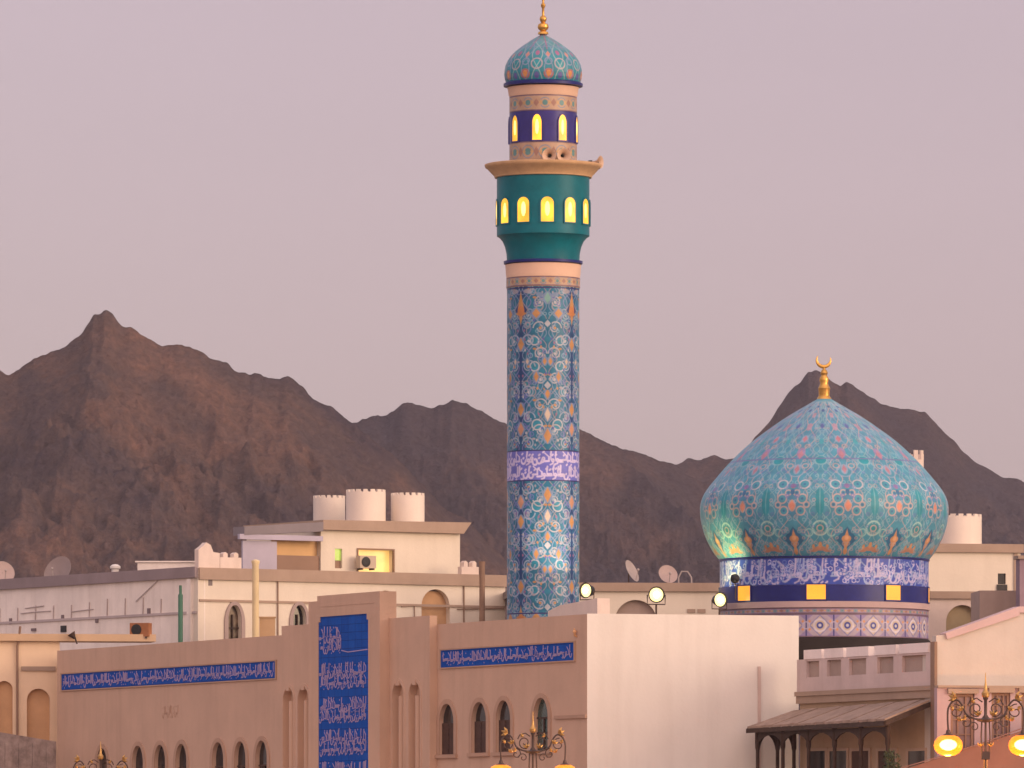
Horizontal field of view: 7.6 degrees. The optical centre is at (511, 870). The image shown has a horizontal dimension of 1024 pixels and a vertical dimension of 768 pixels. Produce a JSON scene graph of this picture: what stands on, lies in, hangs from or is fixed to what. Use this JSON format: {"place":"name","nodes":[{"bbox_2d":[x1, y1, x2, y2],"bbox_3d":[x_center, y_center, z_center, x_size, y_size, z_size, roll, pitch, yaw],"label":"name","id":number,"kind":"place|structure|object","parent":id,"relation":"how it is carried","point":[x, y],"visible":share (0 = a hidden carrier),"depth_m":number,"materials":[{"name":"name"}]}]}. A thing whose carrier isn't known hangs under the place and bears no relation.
{"place":"outdoors","nodes":[
{"label":"outdoors","id":0,"kind":"place"},
{"bbox_2d":[0,310,506,619],"bbox_3d":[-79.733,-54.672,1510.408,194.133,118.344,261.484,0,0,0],"label":"hills","id":1,"kind":"structure","parent":0,"point":[125,448],"depth_m":1534.20,"materials":[{"name":"brown stone"}]},
{"bbox_2d":[0,520,506,650],"bbox_3d":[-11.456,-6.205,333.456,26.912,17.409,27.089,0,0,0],"label":"merchant house","id":2,"kind":"structure","parent":0,"point":[421,569],"depth_m":325.50,"materials":[{"name":"white paint"}]},
{"bbox_2d":[0,561,14,578],"bbox_3d":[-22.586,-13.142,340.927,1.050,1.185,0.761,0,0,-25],"label":"satellite dish","id":3,"kind":"object","parent":2,"relation":"on","point":[7,570],"visible":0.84,"depth_m":341.06,"materials":[{"name":"metal"}]},
{"bbox_2d":[44,556,70,575],"bbox_3d":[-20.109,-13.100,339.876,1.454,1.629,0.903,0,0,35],"label":"satellite dish","id":4,"kind":"object","parent":2,"relation":"on","point":[60,565],"visible":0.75,"depth_m":340.10,"materials":[{"name":"grey metal"}]},
{"bbox_2d":[110,564,120,571],"bbox_3d":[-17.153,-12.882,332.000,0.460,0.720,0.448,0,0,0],"label":"roof ventilator","id":5,"kind":"object","parent":2,"relation":"on","point":[115,567],"visible":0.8,"depth_m":331.86,"materials":[{"name":"beige paint"}]},
{"bbox_2d":[135,561,194,569],"bbox_3d":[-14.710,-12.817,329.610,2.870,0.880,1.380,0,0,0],"label":"roof hatch","id":6,"kind":"object","parent":2,"relation":"on","point":[144,565],"visible":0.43,"depth_m":329.00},
{"bbox_2d":[224,602,244,638],"bbox_3d":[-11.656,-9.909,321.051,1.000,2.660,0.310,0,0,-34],"label":"window","id":7,"kind":"structure","parent":2,"relation":"in","point":[231,627],"depth_m":321.08,"materials":[{"name":"beige paint"}]},
{"bbox_2d":[289,602,307,625],"bbox_3d":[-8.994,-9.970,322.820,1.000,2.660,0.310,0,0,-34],"label":"window","id":8,"kind":"structure","parent":2,"relation":"in","point":[296,617],"depth_m":322.89,"materials":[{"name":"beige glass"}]},
{"bbox_2d":[313,495,344,520],"bbox_3d":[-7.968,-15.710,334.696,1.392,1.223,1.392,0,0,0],"label":"water tank","id":9,"kind":"object","parent":2,"relation":"on","point":[328,508],"visible":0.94,"depth_m":334.11,"materials":[{"name":"plastic"}]},
{"bbox_2d":[335,549,340,560],"bbox_3d":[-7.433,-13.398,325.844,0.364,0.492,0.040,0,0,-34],"label":"window","id":10,"kind":"structure","parent":2,"relation":"in","point":[337,551],"depth_m":325.90,"materials":[{"name":"yellow glass"}]},
{"bbox_2d":[346,489,385,520],"bbox_3d":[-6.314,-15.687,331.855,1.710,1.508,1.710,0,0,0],"label":"water tank","id":11,"kind":"object","parent":2,"relation":"on","point":[365,505],"visible":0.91,"depth_m":331.12,"materials":[{"name":"plastic"}]},
{"bbox_2d":[356,555,375,569],"bbox_3d":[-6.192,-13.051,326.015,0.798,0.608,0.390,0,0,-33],"label":"air conditioner","id":12,"kind":"object","parent":2,"relation":"attached to","point":[366,562],"visible":1,"depth_m":325.84,"materials":[{"name":"white metal"}]},
{"bbox_2d":[357,548,394,571],"bbox_3d":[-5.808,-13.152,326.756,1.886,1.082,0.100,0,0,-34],"label":"window","id":13,"kind":"structure","parent":2,"relation":"in","point":[358,549],"depth_m":326.89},
{"bbox_2d":[391,492,423,521],"bbox_3d":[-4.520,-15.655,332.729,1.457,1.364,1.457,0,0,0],"label":"water tank","id":14,"kind":"object","parent":2,"relation":"on","point":[407,507],"visible":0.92,"depth_m":332.09,"materials":[{"name":"plastic"}]},
{"bbox_2d":[0,0,1023,481],"label":"sky","id":15,"kind":"structure","parent":0,"point":[303,191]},
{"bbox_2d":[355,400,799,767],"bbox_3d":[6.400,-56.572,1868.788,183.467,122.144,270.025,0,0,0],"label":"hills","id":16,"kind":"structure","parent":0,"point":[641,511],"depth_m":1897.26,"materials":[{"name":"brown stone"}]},
{"bbox_2d":[675,370,1023,554],"bbox_3d":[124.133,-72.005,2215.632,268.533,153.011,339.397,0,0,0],"label":"hills","id":17,"kind":"structure","parent":0,"point":[966,483],"depth_m":2270.18,"materials":[{"name":"brown stone"}]},
{"bbox_2d":[910,450,923,466],"bbox_3d":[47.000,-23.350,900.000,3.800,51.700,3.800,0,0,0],"label":"watch tower","id":18,"kind":"structure","parent":0,"point":[919,458],"depth_m":899.17,"materials":[{"name":"white paint"}]},
{"label":"ground","id":19,"kind":"structure","parent":0,"visible":0},
{"bbox_2d":[0,732,55,767],"bbox_3d":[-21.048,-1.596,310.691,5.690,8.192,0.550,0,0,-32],"label":"rubble wall","id":20,"kind":"structure","parent":19,"relation":"on","point":[17,751],"depth_m":311.25,"materials":[{"name":"stone"}]},
{"bbox_2d":[0,626,155,767],"bbox_3d":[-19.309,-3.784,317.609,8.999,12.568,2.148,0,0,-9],"label":"arcaded house","id":21,"kind":"structure","parent":19,"relation":"on","point":[28,685],"depth_m":316.86,"materials":[{"name":"paint"}]},
{"bbox_2d":[68,631,77,643],"bbox_3d":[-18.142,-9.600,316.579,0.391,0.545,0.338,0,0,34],"label":"roof spotlight","id":22,"kind":"object","parent":21,"relation":"on","point":[72,635],"visible":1,"depth_m":316.53,"materials":[{"name":"black metal"}]},
{"bbox_2d":[130,623,151,637],"bbox_3d":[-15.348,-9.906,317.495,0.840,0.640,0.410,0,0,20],"label":"air conditioner","id":23,"kind":"object","parent":21,"relation":"on","point":[145,629],"visible":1,"depth_m":317.30,"materials":[{"name":"beige metal"}]},
{"bbox_2d":[178,585,182,641],"bbox_3d":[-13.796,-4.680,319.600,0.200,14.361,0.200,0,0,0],"label":"green pole","id":24,"kind":"object","parent":19,"relation":"on","point":[180,617],"visible":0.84,"depth_m":319.51,"materials":[{"name":"green metal"}]},
{"bbox_2d":[251,559,259,636],"bbox_3d":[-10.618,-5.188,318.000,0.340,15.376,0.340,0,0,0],"label":"cream post","id":25,"kind":"object","parent":19,"relation":"on","point":[255,597],"visible":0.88,"depth_m":317.89,"materials":[{"name":"beige paint"}]},
{"bbox_2d":[57,591,798,767],"bbox_3d":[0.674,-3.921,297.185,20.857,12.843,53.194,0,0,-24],"label":"mosque hall","id":26,"kind":"structure","parent":19,"relation":"on","point":[362,680],"depth_m":281.31,"materials":[{"name":"beige paint"}]},
{"bbox_2d":[94,744,109,767],"bbox_3d":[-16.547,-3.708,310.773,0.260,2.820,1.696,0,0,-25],"label":"window","id":27,"kind":"structure","parent":26,"relation":"in","point":[105,753],"depth_m":310.90,"materials":[{"name":"beige glass"}]},
{"bbox_2d":[130,741,145,767],"bbox_3d":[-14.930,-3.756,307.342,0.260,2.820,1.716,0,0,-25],"label":"window","id":28,"kind":"structure","parent":26,"relation":"in","point":[140,757],"depth_m":307.50,"materials":[{"name":"beige glass"}]},
{"bbox_2d":[152,740,167,767],"bbox_3d":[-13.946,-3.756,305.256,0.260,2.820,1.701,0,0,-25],"label":"window","id":29,"kind":"structure","parent":26,"relation":"in","point":[163,755],"depth_m":305.41,"materials":[{"name":"beige glass"}]},
{"bbox_2d":[173,740,189,767],"bbox_3d":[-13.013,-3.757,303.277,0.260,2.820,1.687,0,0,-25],"label":"window","id":30,"kind":"structure","parent":26,"relation":"in","point":[184,761],"depth_m":303.47,"materials":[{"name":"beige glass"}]},
{"bbox_2d":[209,738,226,767],"bbox_3d":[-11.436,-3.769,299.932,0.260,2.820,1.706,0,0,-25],"label":"window","id":31,"kind":"structure","parent":26,"relation":"in","point":[221,759],"depth_m":300.08,"materials":[{"name":"beige glass"}]},
{"bbox_2d":[232,737,248,767],"bbox_3d":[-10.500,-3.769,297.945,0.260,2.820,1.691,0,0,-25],"label":"window","id":32,"kind":"structure","parent":26,"relation":"in","point":[243,756],"depth_m":298.11,"materials":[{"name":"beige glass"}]},
{"bbox_2d":[253,736,269,767],"bbox_3d":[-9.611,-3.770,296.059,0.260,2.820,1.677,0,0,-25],"label":"window","id":33,"kind":"structure","parent":26,"relation":"in","point":[264,751],"depth_m":296.23,"materials":[{"name":"beige glass"}]},
{"bbox_2d":[259,617,275,636],"bbox_3d":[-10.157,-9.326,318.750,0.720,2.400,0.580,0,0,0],"label":"roof cabinet","id":34,"kind":"object","parent":26,"relation":"on","point":[266,626],"visible":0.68,"depth_m":318.50,"materials":[{"name":"beige paint"}]},
{"bbox_2d":[435,699,457,757],"bbox_3d":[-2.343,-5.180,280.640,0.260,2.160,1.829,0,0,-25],"label":"window","id":35,"kind":"structure","parent":26,"relation":"in","point":[449,725],"depth_m":280.73,"materials":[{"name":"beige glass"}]},
{"bbox_2d":[467,697,489,756],"bbox_3d":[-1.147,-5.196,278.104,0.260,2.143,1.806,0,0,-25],"label":"window","id":36,"kind":"structure","parent":26,"relation":"in","point":[482,724],"depth_m":278.14,"materials":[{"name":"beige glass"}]},
{"bbox_2d":[491,696,514,755],"bbox_3d":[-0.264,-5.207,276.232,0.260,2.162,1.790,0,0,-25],"label":"window","id":37,"kind":"structure","parent":26,"relation":"in","point":[506,720],"depth_m":276.38,"materials":[{"name":"beige glass"}]},
{"bbox_2d":[528,693,551,753],"bbox_3d":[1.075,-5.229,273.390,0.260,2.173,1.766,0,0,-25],"label":"window","id":38,"kind":"structure","parent":26,"relation":"in","point":[544,717],"depth_m":273.43,"materials":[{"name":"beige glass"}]},
{"bbox_2d":[579,583,594,599],"bbox_3d":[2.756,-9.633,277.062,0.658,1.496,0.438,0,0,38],"label":"floodlight","id":39,"kind":"object","parent":26,"relation":"on","point":[586,590],"visible":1,"depth_m":276.92,"materials":[{"name":"white metal"}]},
{"bbox_2d":[647,586,665,613],"bbox_3d":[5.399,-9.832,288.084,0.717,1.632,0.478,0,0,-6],"label":"floodlight","id":40,"kind":"object","parent":26,"relation":"on","point":[656,594],"visible":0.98,"depth_m":287.91,"materials":[{"name":"white metal"}]},
{"bbox_2d":[711,592,726,614],"bbox_3d":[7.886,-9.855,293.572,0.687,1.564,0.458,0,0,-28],"label":"floodlight","id":41,"kind":"object","parent":26,"relation":"on","point":[719,599],"visible":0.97,"depth_m":293.43,"materials":[{"name":"white metal"}]},
{"bbox_2d":[730,574,740,598],"bbox_3d":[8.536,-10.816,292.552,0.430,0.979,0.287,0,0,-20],"label":"floodlight","id":42,"kind":"object","parent":26,"relation":"on","point":[734,578],"visible":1,"depth_m":292.54,"materials":[{"name":"black metal"}]},
{"bbox_2d":[700,356,948,659],"bbox_3d":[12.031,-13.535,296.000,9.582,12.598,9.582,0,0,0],"label":"mosque dome","id":43,"kind":"structure","parent":26,"relation":"on","point":[824,516],"depth_m":292.48,"materials":[{"name":"tile"}]},
{"bbox_2d":[737,585,751,601],"bbox_3d":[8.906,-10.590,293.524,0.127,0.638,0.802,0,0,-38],"label":"window","id":44,"kind":"structure","parent":43,"relation":"in","point":[744,592],"depth_m":293.49,"materials":[{"name":"yellow glass"}]},
{"bbox_2d":[806,583,826,599],"bbox_3d":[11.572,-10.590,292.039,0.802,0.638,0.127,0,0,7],"label":"window","id":45,"kind":"structure","parent":43,"relation":"in","point":[814,591],"depth_m":291.99,"materials":[{"name":"yellow glass"}]},
{"bbox_2d":[885,584,900,600],"bbox_3d":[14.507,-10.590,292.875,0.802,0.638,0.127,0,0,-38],"label":"window","id":46,"kind":"structure","parent":43,"relation":"in","point":[892,591],"depth_m":292.85,"materials":[{"name":"yellow glass"}]},
{"bbox_2d":[927,587,929,603],"bbox_3d":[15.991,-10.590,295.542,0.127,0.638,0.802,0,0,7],"label":"window","id":47,"kind":"structure","parent":43,"relation":"in","point":[928,588],"depth_m":295.14,"materials":[{"name":"yellow glass"}]},
{"bbox_2d":[479,561,485,620],"bbox_3d":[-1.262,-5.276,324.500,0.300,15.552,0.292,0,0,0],"label":"brown post","id":48,"kind":"object","parent":19,"relation":"on","point":[481,590],"visible":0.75,"depth_m":324.40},
{"bbox_2d":[503,583,719,614],"bbox_3d":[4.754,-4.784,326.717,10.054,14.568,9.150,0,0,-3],"label":"long white house","id":49,"kind":"structure","parent":19,"relation":"on","point":[681,598],"depth_m":322.37,"materials":[{"name":"paint"}]},
{"bbox_2d":[626,560,638,582],"bbox_3d":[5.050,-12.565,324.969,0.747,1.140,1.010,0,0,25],"label":"satellite dish","id":50,"kind":"object","parent":49,"relation":"on","point":[632,571],"visible":1,"depth_m":325.09,"materials":[{"name":"metal"}]},
{"bbox_2d":[659,565,677,582],"bbox_3d":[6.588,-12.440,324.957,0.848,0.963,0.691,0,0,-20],"label":"satellite dish","id":51,"kind":"object","parent":49,"relation":"on","point":[667,573],"visible":1,"depth_m":324.98,"materials":[{"name":"metal"}]},
{"bbox_2d":[678,571,691,582],"bbox_3d":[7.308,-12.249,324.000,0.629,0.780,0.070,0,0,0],"label":"vent hoop","id":52,"kind":"object","parent":49,"relation":"on","point":[687,572],"visible":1,"depth_m":323.97,"materials":[{"name":"grey metal"}]},
{"bbox_2d":[746,700,929,767],"bbox_3d":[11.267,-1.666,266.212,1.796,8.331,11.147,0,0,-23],"label":"timber veranda","id":53,"kind":"object","parent":19,"relation":"on","point":[782,729],"visible":1,"depth_m":265.65,"materials":[{"name":"brown wood"}]},
{"bbox_2d":[794,642,929,767],"bbox_3d":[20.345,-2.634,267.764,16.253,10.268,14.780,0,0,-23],"label":"balcony house","id":54,"kind":"structure","parent":19,"relation":"on","point":[846,676],"depth_m":266.24,"materials":[{"name":"paint"}]},
{"bbox_2d":[806,748,826,767],"bbox_3d":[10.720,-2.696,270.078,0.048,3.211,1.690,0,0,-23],"label":"window","id":55,"kind":"structure","parent":54,"relation":"in","point":[818,756],"depth_m":269.98,"materials":[{"name":"grey glass"}]},
{"bbox_2d":[827,748,848,767],"bbox_3d":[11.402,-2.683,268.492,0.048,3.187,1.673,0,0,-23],"label":"window","id":56,"kind":"structure","parent":54,"relation":"in","point":[842,754],"depth_m":268.40,"materials":[{"name":"grey glass"}]},
{"bbox_2d":[849,748,870,767],"bbox_3d":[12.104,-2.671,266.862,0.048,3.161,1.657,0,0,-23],"label":"window","id":57,"kind":"structure","parent":54,"relation":"in","point":[853,752],"depth_m":267.03,"materials":[{"name":"brown wood"}]},
{"bbox_2d":[876,748,897,767],"bbox_3d":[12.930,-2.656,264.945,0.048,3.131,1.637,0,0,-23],"label":"window","id":58,"kind":"structure","parent":54,"relation":"in","point":[879,751],"depth_m":265.28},
{"bbox_2d":[906,748,926,767],"bbox_3d":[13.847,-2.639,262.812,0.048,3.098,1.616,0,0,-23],"label":"window","id":59,"kind":"structure","parent":54,"relation":"in","point":[913,755],"depth_m":262.89,"materials":[{"name":"grey glass"}]},
{"bbox_2d":[901,728,1023,767],"bbox_3d":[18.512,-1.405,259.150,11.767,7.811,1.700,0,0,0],"label":"market canopy","id":60,"kind":"object","parent":19,"relation":"on","point":[1002,755],"visible":0.81,"depth_m":258.35,"materials":[{"name":"orange fabric"}]},
{"bbox_2d":[923,606,1023,761],"bbox_3d":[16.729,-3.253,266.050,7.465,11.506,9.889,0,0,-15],"label":"gabled house","id":61,"kind":"structure","parent":19,"relation":"on","point":[965,658],"depth_m":261.41,"materials":[{"name":"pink paint"}]},
{"bbox_2d":[951,694,972,750],"bbox_3d":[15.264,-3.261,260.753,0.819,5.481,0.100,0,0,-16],"label":"window","id":62,"kind":"structure","parent":61,"relation":"in","point":[964,733],"depth_m":260.78,"materials":[{"name":"brown wood"}]},
{"bbox_2d":[992,693,1008,739],"bbox_3d":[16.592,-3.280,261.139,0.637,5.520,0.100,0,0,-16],"label":"window","id":63,"kind":"structure","parent":61,"relation":"in","point":[1004,697],"depth_m":261.16,"materials":[{"name":"brown wood"}]},
{"bbox_2d":[1021,693,1023,729],"bbox_3d":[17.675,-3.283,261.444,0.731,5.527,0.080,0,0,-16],"label":"window","id":64,"kind":"structure","parent":61,"relation":"in","point":[1022,697],"depth_m":261.29,"materials":[{"name":"brown wood"}]},
{"bbox_2d":[929,543,1023,641],"bbox_3d":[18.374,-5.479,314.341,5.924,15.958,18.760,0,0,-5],"label":"stepped white house","id":65,"kind":"structure","parent":19,"relation":"on","point":[968,583],"depth_m":316.33,"materials":[{"name":"paint"}]},
{"bbox_2d":[941,514,981,543],"bbox_3d":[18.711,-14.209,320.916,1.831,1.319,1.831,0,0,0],"label":"water tank","id":66,"kind":"object","parent":65,"relation":"on","point":[964,529],"visible":0.71,"depth_m":320.09,"materials":[{"name":"plastic"}]},
{"bbox_2d":[997,574,1006,590],"bbox_3d":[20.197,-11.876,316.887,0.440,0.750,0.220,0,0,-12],"label":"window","id":67,"kind":"structure","parent":65,"relation":"in","point":[1001,577],"depth_m":316.95,"materials":[{"name":"grey glass"}]},
{"bbox_2d":[1013,555,1023,606],"bbox_3d":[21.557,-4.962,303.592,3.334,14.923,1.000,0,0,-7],"label":"mauve house","id":68,"kind":"structure","parent":19,"relation":"on","point":[1019,559],"depth_m":303.02,"materials":[{"name":"paint"}]},
{"bbox_3d":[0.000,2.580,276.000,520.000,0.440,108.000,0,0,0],"label":"pavement","id":69,"kind":"structure","parent":0,"visible":0},
{"bbox_2d":[73,741,127,767],"bbox_3d":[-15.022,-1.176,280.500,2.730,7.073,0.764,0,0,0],"label":"street lamp","id":70,"kind":"object","parent":69,"relation":"on","point":[100,757],"visible":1,"depth_m":280.48,"materials":[{"name":"metal"}]},
{"bbox_2d":[491,714,574,767],"bbox_3d":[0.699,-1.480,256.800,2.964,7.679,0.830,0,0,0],"label":"street lamp","id":71,"kind":"object","parent":69,"relation":"on","point":[532,751],"visible":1,"depth_m":256.77,"materials":[{"name":"metal"}]},
{"bbox_2d":[485,0,601,618],"bbox_3d":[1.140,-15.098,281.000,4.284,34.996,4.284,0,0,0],"label":"minaret","id":72,"kind":"object","parent":69,"relation":"on","point":[543,215],"visible":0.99,"depth_m":279.83,"materials":[{"name":"tile"}]},
{"bbox_2d":[496,199,497,226],"bbox_3d":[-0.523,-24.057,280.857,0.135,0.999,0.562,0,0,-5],"label":"window","id":73,"kind":"structure","parent":72,"relation":"in","point":[496,199],"depth_m":280.73,"materials":[{"name":"yellow glass"}]},
{"bbox_2d":[500,197,509,224],"bbox_3d":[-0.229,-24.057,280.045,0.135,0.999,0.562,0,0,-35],"label":"window","id":74,"kind":"structure","parent":72,"relation":"in","point":[505,203],"depth_m":279.98,"materials":[{"name":"yellow glass"}]},
{"bbox_2d":[511,114,518,142],"bbox_3d":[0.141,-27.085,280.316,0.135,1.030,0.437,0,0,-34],"label":"window","id":75,"kind":"structure","parent":72,"relation":"in","point":[515,121],"depth_m":280.26,"materials":[{"name":"yellow glass"}]},
{"bbox_2d":[516,196,530,222],"bbox_3d":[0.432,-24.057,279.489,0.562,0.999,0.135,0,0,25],"label":"window","id":76,"kind":"structure","parent":72,"relation":"in","point":[523,203],"depth_m":279.44,"materials":[{"name":"yellow glass"}]},
{"bbox_2d":[531,113,542,140],"bbox_3d":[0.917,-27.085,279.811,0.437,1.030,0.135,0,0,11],"label":"window","id":77,"kind":"structure","parent":72,"relation":"in","point":[537,121],"depth_m":279.78,"materials":[{"name":"yellow glass"}]},
{"bbox_2d":[540,195,554,222],"bbox_3d":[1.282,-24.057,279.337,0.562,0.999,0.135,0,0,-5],"label":"window","id":78,"kind":"structure","parent":72,"relation":"in","point":[547,202],"depth_m":279.30,"materials":[{"name":"yellow glass"}]},
{"bbox_2d":[542,148,555,158],"bbox_3d":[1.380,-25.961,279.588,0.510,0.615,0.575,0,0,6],"label":"horn loudspeaker","id":79,"kind":"object","parent":72,"relation":"attached to","point":[548,153],"visible":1,"depth_m":279.36,"materials":[{"name":"paint"}]},
{"bbox_2d":[557,113,567,141],"bbox_3d":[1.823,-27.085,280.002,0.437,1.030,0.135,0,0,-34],"label":"window","id":80,"kind":"structure","parent":72,"relation":"in","point":[562,123],"depth_m":279.98,"materials":[{"name":"yellow glass"}]},
{"bbox_2d":[557,148,570,159],"bbox_3d":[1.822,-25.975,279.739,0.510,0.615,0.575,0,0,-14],"label":"horn loudspeaker","id":81,"kind":"object","parent":72,"relation":"attached to","point":[563,153],"visible":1,"depth_m":279.53,"materials":[{"name":"paint"}]},
{"bbox_2d":[563,196,576,223],"bbox_3d":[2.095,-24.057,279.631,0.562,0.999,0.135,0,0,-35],"label":"window","id":82,"kind":"structure","parent":72,"relation":"in","point":[569,203],"depth_m":279.57,"materials":[{"name":"yellow glass"}]},
{"bbox_2d":[575,115,577,143],"bbox_3d":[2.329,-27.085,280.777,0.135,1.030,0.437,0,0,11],"label":"window","id":83,"kind":"structure","parent":72,"relation":"in","point":[576,118],"depth_m":280.73,"materials":[{"name":"yellow glass"}]},
{"bbox_2d":[581,198,588,224],"bbox_3d":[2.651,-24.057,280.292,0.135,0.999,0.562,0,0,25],"label":"window","id":84,"kind":"structure","parent":72,"relation":"in","point":[585,203],"depth_m":280.26,"materials":[{"name":"yellow glass"}]},
{"bbox_2d":[589,200,590,226],"bbox_3d":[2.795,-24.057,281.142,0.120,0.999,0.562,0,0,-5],"label":"window","id":85,"kind":"structure","parent":72,"relation":"in","point":[589,200],"depth_m":280.87,"materials":[{"name":"glass"}]},
{"bbox_2d":[589,156,603,167],"bbox_3d":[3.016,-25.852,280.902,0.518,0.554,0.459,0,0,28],"label":"horn loudspeaker","id":86,"kind":"object","parent":72,"relation":"attached to","point":[599,160],"visible":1,"depth_m":280.90,"materials":[{"name":"paint"}]},
{"bbox_2d":[881,749,901,767],"bbox_3d":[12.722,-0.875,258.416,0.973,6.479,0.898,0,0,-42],"label":"leafy bush","id":87,"kind":"object","parent":69,"relation":"on","point":[888,761],"visible":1,"depth_m":258.31,"materials":[{"name":"green plant"}]},
{"bbox_2d":[934,673,1023,767],"bbox_3d":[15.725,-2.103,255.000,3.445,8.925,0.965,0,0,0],"label":"street lamp","id":88,"kind":"object","parent":69,"relation":"on","point":[947,743],"visible":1,"depth_m":254.95,"materials":[{"name":"metal"}]}
]}

